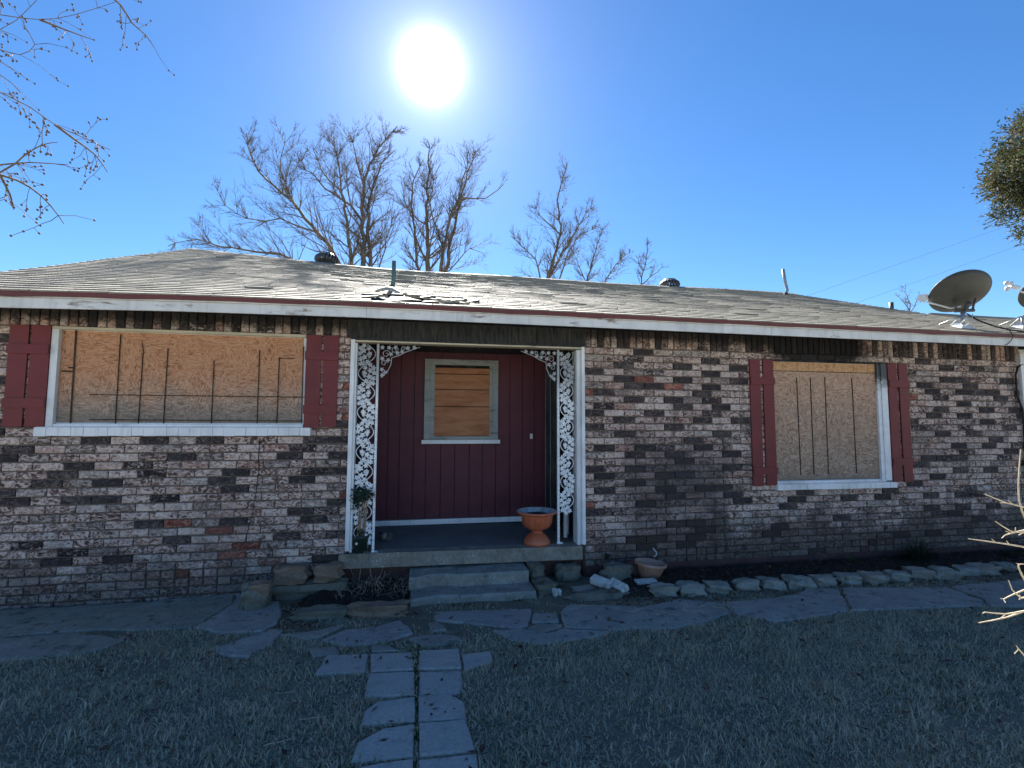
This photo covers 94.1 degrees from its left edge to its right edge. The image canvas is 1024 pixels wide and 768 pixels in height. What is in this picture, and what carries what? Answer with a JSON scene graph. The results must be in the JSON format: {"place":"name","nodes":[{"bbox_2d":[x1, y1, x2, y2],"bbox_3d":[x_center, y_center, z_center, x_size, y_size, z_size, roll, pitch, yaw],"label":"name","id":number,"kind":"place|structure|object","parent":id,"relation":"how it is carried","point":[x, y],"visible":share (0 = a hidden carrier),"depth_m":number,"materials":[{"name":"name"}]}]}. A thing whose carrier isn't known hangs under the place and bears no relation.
{"place":"outdoors","nodes":[
{"label":"outdoors","id":0,"kind":"place"},
{"bbox_2d":[378,532,392,541],"bbox_3d":[-1.453,1.747,5.469,0.133,0.100,0.100,-2,-5,32],"label":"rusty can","id":1,"kind":"object","parent":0,"point":[386,536],"visible":1,"depth_m":5.44,"materials":[{"name":"metal"}]},
{"bbox_2d":[135,602,858,767],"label":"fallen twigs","id":2,"kind":"object","parent":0,"point":[715,606],"visible":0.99,"depth_m":3.35,"materials":[{"name":"brown wood"}]},
{"bbox_2d":[0,572,1023,767],"bbox_3d":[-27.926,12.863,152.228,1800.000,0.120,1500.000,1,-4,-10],"label":"ground","id":3,"kind":"structure","parent":0,"point":[422,620],"depth_m":2.91,"materials":[{"name":"plant"}]},
{"bbox_2d":[0,0,174,236],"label":"crepe myrtle","id":4,"kind":"object","parent":3,"relation":"on","point":[17,162],"visible":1,"depth_m":2.25,"materials":[{"name":"brown plant"}]},
{"bbox_2d":[158,111,422,267],"bbox_3d":[-8.652,-4.109,18.240,10.234,14.447,4.159,1,-4,-10],"label":"bare tree","id":5,"kind":"object","parent":3,"relation":"on","point":[362,249],"visible":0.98,"depth_m":18.64,"materials":[{"name":"brown plant"}]},
{"bbox_2d":[271,577,350,600],"bbox_3d":[-2.003,2.048,4.782,0.783,0.185,0.261,1,-4,-10],"label":"ledge stone","id":6,"kind":"object","parent":3,"relation":"on","point":[295,592],"visible":0.73,"depth_m":4.67,"materials":[{"name":"grey stone"}]},
{"bbox_2d":[273,562,312,585],"bbox_3d":[-2.185,1.890,4.739,0.380,0.194,0.212,1,-4,-10],"label":"sandstone block","id":7,"kind":"object","parent":6,"relation":"on","point":[287,574],"depth_m":4.67,"materials":[{"name":"brown stone"}]},
{"bbox_2d":[312,561,344,583],"bbox_3d":[-1.853,1.898,4.795,0.313,0.182,0.203,1,-4,-10],"label":"sandstone block","id":8,"kind":"object","parent":6,"relation":"on","point":[328,572],"depth_m":4.74,"materials":[{"name":"brown stone"}]},
{"bbox_2d":[289,604,348,622],"bbox_3d":[-1.690,2.041,4.223,0.538,0.125,0.190,1,-4,-10],"label":"stone","id":9,"kind":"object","parent":3,"relation":"on","point":[326,612],"depth_m":4.17,"materials":[{"name":"grey stone"}]},
{"bbox_2d":[288,578,409,619],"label":"porch bed soil","id":10,"kind":"structure","parent":3,"relation":"on","point":[316,598],"depth_m":4.60,"materials":[{"name":"brown soil"}]},
{"bbox_2d":[271,551,410,633],"bbox_3d":[-1.588,2.003,4.540,0.750,0.607,1.423,-4,-6,42],"label":"dead vine","id":11,"kind":"object","parent":10,"relation":"on","point":[360,586],"visible":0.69,"depth_m":4.71,"materials":[{"name":"brown plant"}]},
{"bbox_2d":[346,599,410,619],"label":"kerb block","id":12,"kind":"structure","parent":3,"relation":"on","point":[378,609],"depth_m":4.21,"materials":[{"name":"beige stone"}]},
{"bbox_2d":[314,648,492,767],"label":"front walk","id":13,"kind":"structure","parent":3,"relation":"on","point":[446,735],"depth_m":2.79,"materials":[{"name":"grey stone"}]},
{"bbox_2d":[403,644,422,767],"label":"walk joint weeds","id":14,"kind":"object","parent":3,"relation":"on","point":[416,682],"visible":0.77,"depth_m":2.98,"materials":[{"name":"green plant"}]},
{"bbox_2d":[382,134,509,271],"bbox_3d":[-2.948,-3.985,20.301,5.465,14.558,3.099,1,-4,-10],"label":"bare tree","id":15,"kind":"object","parent":3,"relation":"on","point":[443,247],"visible":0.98,"depth_m":20.48,"materials":[{"name":"brown plant"}]},
{"bbox_2d":[8,575,1014,643],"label":"joint weeds","id":16,"kind":"object","parent":3,"relation":"on","point":[477,635],"visible":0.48,"depth_m":4.37,"materials":[{"name":"green plant"}]},
{"bbox_2d":[0,248,1023,609],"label":"brick house","id":17,"kind":"structure","parent":3,"relation":"on","point":[188,422],"depth_m":5.56,"materials":[{"name":"brown brick"}]},
{"bbox_2d":[33,326,311,435],"bbox_3d":[-3.310,-0.007,4.833,2.458,1.061,0.193,1,-4,-10],"label":"window","id":18,"kind":"structure","parent":17,"relation":"in","point":[102,381],"depth_m":4.79,"materials":[{"name":"white paint"}]},
{"bbox_2d":[349,486,374,553],"bbox_3d":[-1.568,1.415,4.987,0.271,0.691,0.290,1,-4,-10],"label":"potted plant","id":19,"kind":"object","parent":17,"relation":"on","point":[360,545],"visible":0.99,"depth_m":4.97,"materials":[{"name":"green plant"}]},
{"bbox_2d":[422,359,499,443],"bbox_3d":[-0.681,0.235,6.442,1.045,1.132,0.094,1,-4,-10],"label":"window","id":20,"kind":"structure","parent":17,"relation":"in","point":[444,425],"depth_m":6.44,"materials":[{"name":"white paint"}]},
{"bbox_2d":[517,507,556,546],"bbox_3d":[0.285,1.635,5.450,0.464,0.372,0.464,1,-4,-10],"label":"pedestal urn","id":21,"kind":"object","parent":17,"relation":"on","point":[536,520],"visible":1,"depth_m":5.34,"materials":[{"name":"orange ceramic"}]},
{"bbox_2d":[545,363,556,531],"bbox_3d":[0.523,0.799,6.243,0.083,2.090,0.657,1,-4,-10],"label":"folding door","id":22,"kind":"structure","parent":17,"relation":"in","point":[550,385],"depth_m":6.18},
{"bbox_2d":[604,554,610,561],"bbox_3d":[1.079,1.964,5.381,0.070,0.082,0.133,1,-4,-10],"label":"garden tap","id":23,"kind":"object","parent":17,"relation":"attached to","point":[607,556],"visible":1,"depth_m":5.35,"materials":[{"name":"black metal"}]},
{"bbox_2d":[771,359,897,490],"bbox_3d":[4.111,0.519,6.155,1.740,1.628,0.193,1,-4,-10],"label":"window","id":24,"kind":"structure","parent":17,"relation":"in","point":[833,429],"depth_m":6.14,"materials":[{"name":"white paint"}]},
{"bbox_2d":[917,269,991,328],"bbox_3d":[6.060,-1.097,6.461,0.695,0.781,0.537,1,-4,-10],"label":"satellite dish","id":25,"kind":"object","parent":17,"relation":"attached to","point":[962,292],"visible":1,"depth_m":6.36,"materials":[{"name":"metal"}]},
{"bbox_2d":[966,313,1023,345],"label":"antenna cable","id":26,"kind":"object","parent":17,"relation":"attached to","point":[997,327],"visible":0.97,"depth_m":6.19,"materials":[{"name":"black rubber"}]},
{"bbox_2d":[1000,281,1023,328],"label":"satellite dish","id":27,"kind":"object","parent":17,"relation":"attached to","point":[1010,284],"visible":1,"depth_m":6.89,"materials":[{"name":"metal"}]},
{"bbox_2d":[1014,364,1023,449],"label":"service cable","id":28,"kind":"object","parent":17,"relation":"attached to","point":[1017,394],"visible":1,"depth_m":6.64,"materials":[{"name":"black rubber"}]},
{"bbox_2d":[0,580,1023,664],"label":"flagstone path","id":29,"kind":"structure","parent":3,"relation":"on","point":[43,623],"depth_m":4.14,"materials":[{"name":"grey stone"}]},
{"bbox_2d":[238,581,272,610],"bbox_3d":[-2.393,2.000,4.439,0.277,0.307,0.315,2,-5,-22],"label":"mossy boulder","id":30,"kind":"object","parent":29,"relation":"on","point":[254,600],"visible":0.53,"depth_m":4.32,"materials":[{"name":"grey stone"}]},
{"bbox_2d":[248,579,273,597],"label":"tan stone","id":31,"kind":"object","parent":30,"relation":"on","point":[263,587],"visible":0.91,"depth_m":4.35,"materials":[{"name":"stone"}]},
{"bbox_2d":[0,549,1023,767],"bbox_3d":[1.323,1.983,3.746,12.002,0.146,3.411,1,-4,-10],"label":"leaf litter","id":32,"kind":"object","parent":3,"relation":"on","point":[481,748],"visible":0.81,"depth_m":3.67,"materials":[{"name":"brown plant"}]},
{"bbox_2d":[526,561,544,579],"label":"rough rock","id":33,"kind":"object","parent":3,"relation":"on","point":[535,569],"visible":0.82,"depth_m":5.09,"materials":[{"name":"grey stone"}]},
{"bbox_2d":[531,577,556,595],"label":"rough rock","id":34,"kind":"object","parent":3,"relation":"on","point":[543,585],"visible":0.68,"depth_m":4.84,"materials":[{"name":"grey stone"}]},
{"bbox_2d":[552,588,561,596],"bbox_3d":[0.447,2.095,4.793,0.092,0.075,0.072,4,-6,-41],"label":"white chip","id":35,"kind":"object","parent":3,"relation":"on","point":[556,592],"visible":1,"depth_m":4.78,"materials":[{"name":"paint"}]},
{"bbox_2d":[507,151,609,278],"bbox_3d":[2.194,-4.058,23.333,5.134,15.202,2.575,1,-4,-10],"label":"bare tree","id":36,"kind":"object","parent":3,"relation":"on","point":[550,271],"visible":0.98,"depth_m":23.48,"materials":[{"name":"brown plant"}]},
{"bbox_2d":[554,561,581,581],"bbox_3d":[0.628,2.083,5.279,0.322,0.192,0.214,3,-5,-30],"label":"rough rock","id":37,"kind":"object","parent":3,"relation":"on","point":[567,572],"visible":1,"depth_m":5.21,"materials":[{"name":"grey stone"}]},
{"bbox_2d":[570,584,597,591],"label":"flat rock","id":38,"kind":"object","parent":3,"relation":"on","point":[580,588],"visible":0.77,"depth_m":4.93,"materials":[{"name":"grey stone"}]},
{"bbox_2d":[559,222,633,281],"bbox_3d":[4.762,-2.685,26.027,4.961,12.891,2.218,1,-4,-10],"label":"bare tree","id":39,"kind":"object","parent":3,"relation":"on","point":[593,259],"visible":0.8,"depth_m":26.21,"materials":[{"name":"grey plant"}]},
{"bbox_2d":[561,587,636,601],"bbox_3d":[0.915,2.113,4.767,0.862,0.113,0.232,2,-4,-18],"label":"mossy hump","id":40,"kind":"object","parent":3,"relation":"on","point":[598,594],"visible":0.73,"depth_m":4.68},
{"bbox_2d":[590,574,612,588],"bbox_3d":[0.926,2.059,4.955,0.229,0.064,0.096,4,20,44],"label":"loose brick","id":41,"kind":"object","parent":40,"relation":"on","point":[598,581],"visible":0.85,"depth_m":4.93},
{"bbox_2d":[610,577,628,591],"bbox_3d":[1.084,2.063,4.872,0.096,0.064,0.229,-30,13,-26],"label":"loose brick","id":42,"kind":"object","parent":40,"relation":"on","point":[619,585],"visible":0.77,"depth_m":4.82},
{"bbox_2d":[624,559,638,576],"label":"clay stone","id":43,"kind":"object","parent":3,"relation":"on","point":[635,568],"visible":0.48,"depth_m":5.27,"materials":[{"name":"brown stone"}]},
{"bbox_2d":[634,578,656,584],"bbox_3d":[1.413,2.103,5.041,0.229,0.064,0.096,1,-4,-11],"label":"loose brick","id":44,"kind":"object","parent":3,"relation":"on","point":[644,581],"visible":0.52,"depth_m":5.02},
{"bbox_2d":[632,236,668,284],"bbox_3d":[7.638,-2.298,27.305,2.375,12.332,2.110,4,-6,-41],"label":"bare tree","id":45,"kind":"object","parent":3,"relation":"on","point":[641,267],"visible":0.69,"depth_m":27.31,"materials":[{"name":"grey plant"}]},
{"bbox_2d":[646,582,678,596],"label":"edging stone","id":46,"kind":"object","parent":3,"relation":"on","point":[658,589],"visible":0.91,"depth_m":4.75,"materials":[{"name":"grey stone"}]},
{"bbox_2d":[674,580,707,596],"bbox_3d":[1.814,2.085,4.841,0.291,0.153,0.188,0,-4,1],"label":"edging stone","id":47,"kind":"object","parent":3,"relation":"on","point":[688,587],"visible":0.84,"depth_m":4.78,"materials":[{"name":"grey stone"}]},
{"bbox_2d":[702,580,731,594],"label":"edging stone","id":48,"kind":"object","parent":3,"relation":"on","point":[720,587],"visible":0.91,"depth_m":4.84,"materials":[{"name":"grey stone"}]},
{"bbox_2d":[731,577,760,590],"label":"edging stone","id":49,"kind":"object","parent":3,"relation":"on","point":[745,584],"visible":0.88,"depth_m":4.92,"materials":[{"name":"grey stone"}]},
{"bbox_2d":[755,575,786,590],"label":"edging stone","id":50,"kind":"object","parent":3,"relation":"on","point":[769,583],"visible":0.87,"depth_m":4.97,"materials":[{"name":"grey stone"}]},
{"bbox_2d":[781,574,817,589],"bbox_3d":[3.032,2.109,5.051,0.311,0.159,0.211,0,-4,9],"label":"edging stone","id":51,"kind":"object","parent":3,"relation":"on","point":[796,582],"visible":0.84,"depth_m":4.98,"materials":[{"name":"grey stone"}]},
{"bbox_2d":[589,548,1023,597],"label":"flower bed soil","id":52,"kind":"structure","parent":3,"relation":"on","point":[822,567],"depth_m":5.55,"materials":[{"name":"brown soil"}]},
{"bbox_2d":[598,560,633,580],"bbox_3d":[1.143,2.083,5.244,0.404,0.219,0.296,1,-4,-10],"label":"mossy rock","id":53,"kind":"object","parent":52,"relation":"on","point":[620,571],"visible":0.69,"depth_m":5.16,"materials":[{"name":"grey stone"}]},
{"bbox_2d":[635,558,666,578],"bbox_3d":[1.528,2.057,5.249,0.344,0.223,0.346,1,-4,-10],"label":"clay pot","id":54,"kind":"object","parent":52,"relation":"on","point":[650,568],"visible":0.84,"depth_m":5.16,"materials":[{"name":"orange ceramic"}]},
{"bbox_2d":[843,553,854,562],"bbox_3d":[4.157,2.139,5.852,0.320,0.154,0.190,1,-4,-10],"label":"weed sprig","id":55,"kind":"object","parent":52,"relation":"on","point":[853,560],"visible":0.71,"depth_m":5.82,"materials":[{"name":"green plant"}]},
{"bbox_2d":[881,534,948,564],"bbox_3d":[5.006,2.034,5.891,1.058,0.377,0.496,1,-4,-10],"label":"lily clump","id":56,"kind":"object","parent":52,"relation":"on","point":[919,554],"visible":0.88,"depth_m":5.88,"materials":[{"name":"green plant"}]},
{"bbox_2d":[997,546,1022,557],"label":"weed clump","id":57,"kind":"object","parent":52,"relation":"on","point":[1007,554],"visible":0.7,"depth_m":6.09,"materials":[{"name":"green plant"}]},
{"bbox_2d":[807,574,836,586],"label":"edging stone","id":58,"kind":"object","parent":3,"relation":"on","point":[824,580],"visible":0.79,"depth_m":5.07,"materials":[{"name":"grey stone"}]},
{"bbox_2d":[832,572,862,584],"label":"edging stone","id":59,"kind":"object","parent":3,"relation":"on","point":[850,578],"visible":0.88,"depth_m":5.14,"materials":[{"name":"grey stone"}]},
{"bbox_2d":[856,570,888,585],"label":"edging stone","id":60,"kind":"object","parent":3,"relation":"on","point":[874,577],"visible":0.78,"depth_m":5.13,"materials":[{"name":"grey stone"}]},
{"bbox_2d":[882,569,911,581],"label":"edging stone","id":61,"kind":"object","parent":3,"relation":"on","point":[899,576],"visible":0.78,"depth_m":5.22,"materials":[{"name":"grey stone"}]},
{"bbox_2d":[898,285,921,310],"bbox_3d":[32.597,-1.833,38.418,2.187,13.285,2.765,-4,-6,44],"label":"bare tree","id":62,"kind":"object","parent":3,"relation":"on","point":[907,302],"visible":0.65,"depth_m":38.63,"materials":[{"name":"grey plant"}]},
{"bbox_2d":[901,566,935,579],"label":"edging stone","id":63,"kind":"object","parent":3,"relation":"on","point":[919,573],"visible":0.81,"depth_m":5.30,"materials":[{"name":"grey stone"}]},
{"bbox_2d":[927,565,962,581],"bbox_3d":[4.815,2.126,5.333,0.288,0.170,0.223,0,-4,7],"label":"edging stone","id":64,"kind":"object","parent":3,"relation":"on","point":[944,573],"visible":0.82,"depth_m":5.24,"materials":[{"name":"grey stone"}]},
{"bbox_2d":[952,564,980,576],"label":"edging stone","id":65,"kind":"object","parent":3,"relation":"on","point":[968,571],"visible":0.76,"depth_m":5.43,"materials":[{"name":"grey stone"}]},
{"bbox_2d":[963,562,1002,575],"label":"edging stone","id":66,"kind":"object","parent":3,"relation":"on","point":[989,569],"visible":0.69,"depth_m":5.47,"materials":[{"name":"grey stone"}]},
{"bbox_2d":[942,577,1023,615],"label":"grass","id":67,"kind":"structure","parent":3,"relation":"on","point":[981,595],"depth_m":4.88,"materials":[{"name":"plant"}]},
{"bbox_2d":[963,104,1023,250],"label":"juniper tree","id":68,"kind":"object","parent":3,"relation":"on","point":[1009,184],"visible":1,"depth_m":4.92,"materials":[{"name":"green plant"}]},
{"bbox_2d":[968,449,1023,655],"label":"bare shrub","id":69,"kind":"object","parent":3,"relation":"on","point":[1022,576],"visible":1,"depth_m":1.75,"materials":[{"name":"beige plant"}]},
{"bbox_2d":[989,561,1018,571],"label":"edging stone","id":70,"kind":"object","parent":3,"relation":"on","point":[1009,566],"visible":0.66,"depth_m":5.61,"materials":[{"name":"grey stone"}]},
{"bbox_2d":[0,0,1023,317],"label":"sky","id":71,"kind":"structure","parent":0,"point":[828,144],"materials":[{"name":"blue"}]},
{"bbox_2d":[816,226,1005,292],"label":"power line","id":72,"kind":"object","parent":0,"point":[905,261],"visible":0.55,"depth_m":43.34,"materials":[{"name":"black metal"}]},
{"bbox_2d":[857,246,1016,302],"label":"power line","id":73,"kind":"object","parent":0,"point":[931,276],"visible":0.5,"depth_m":43.67,"materials":[{"name":"black metal"}]}
]}

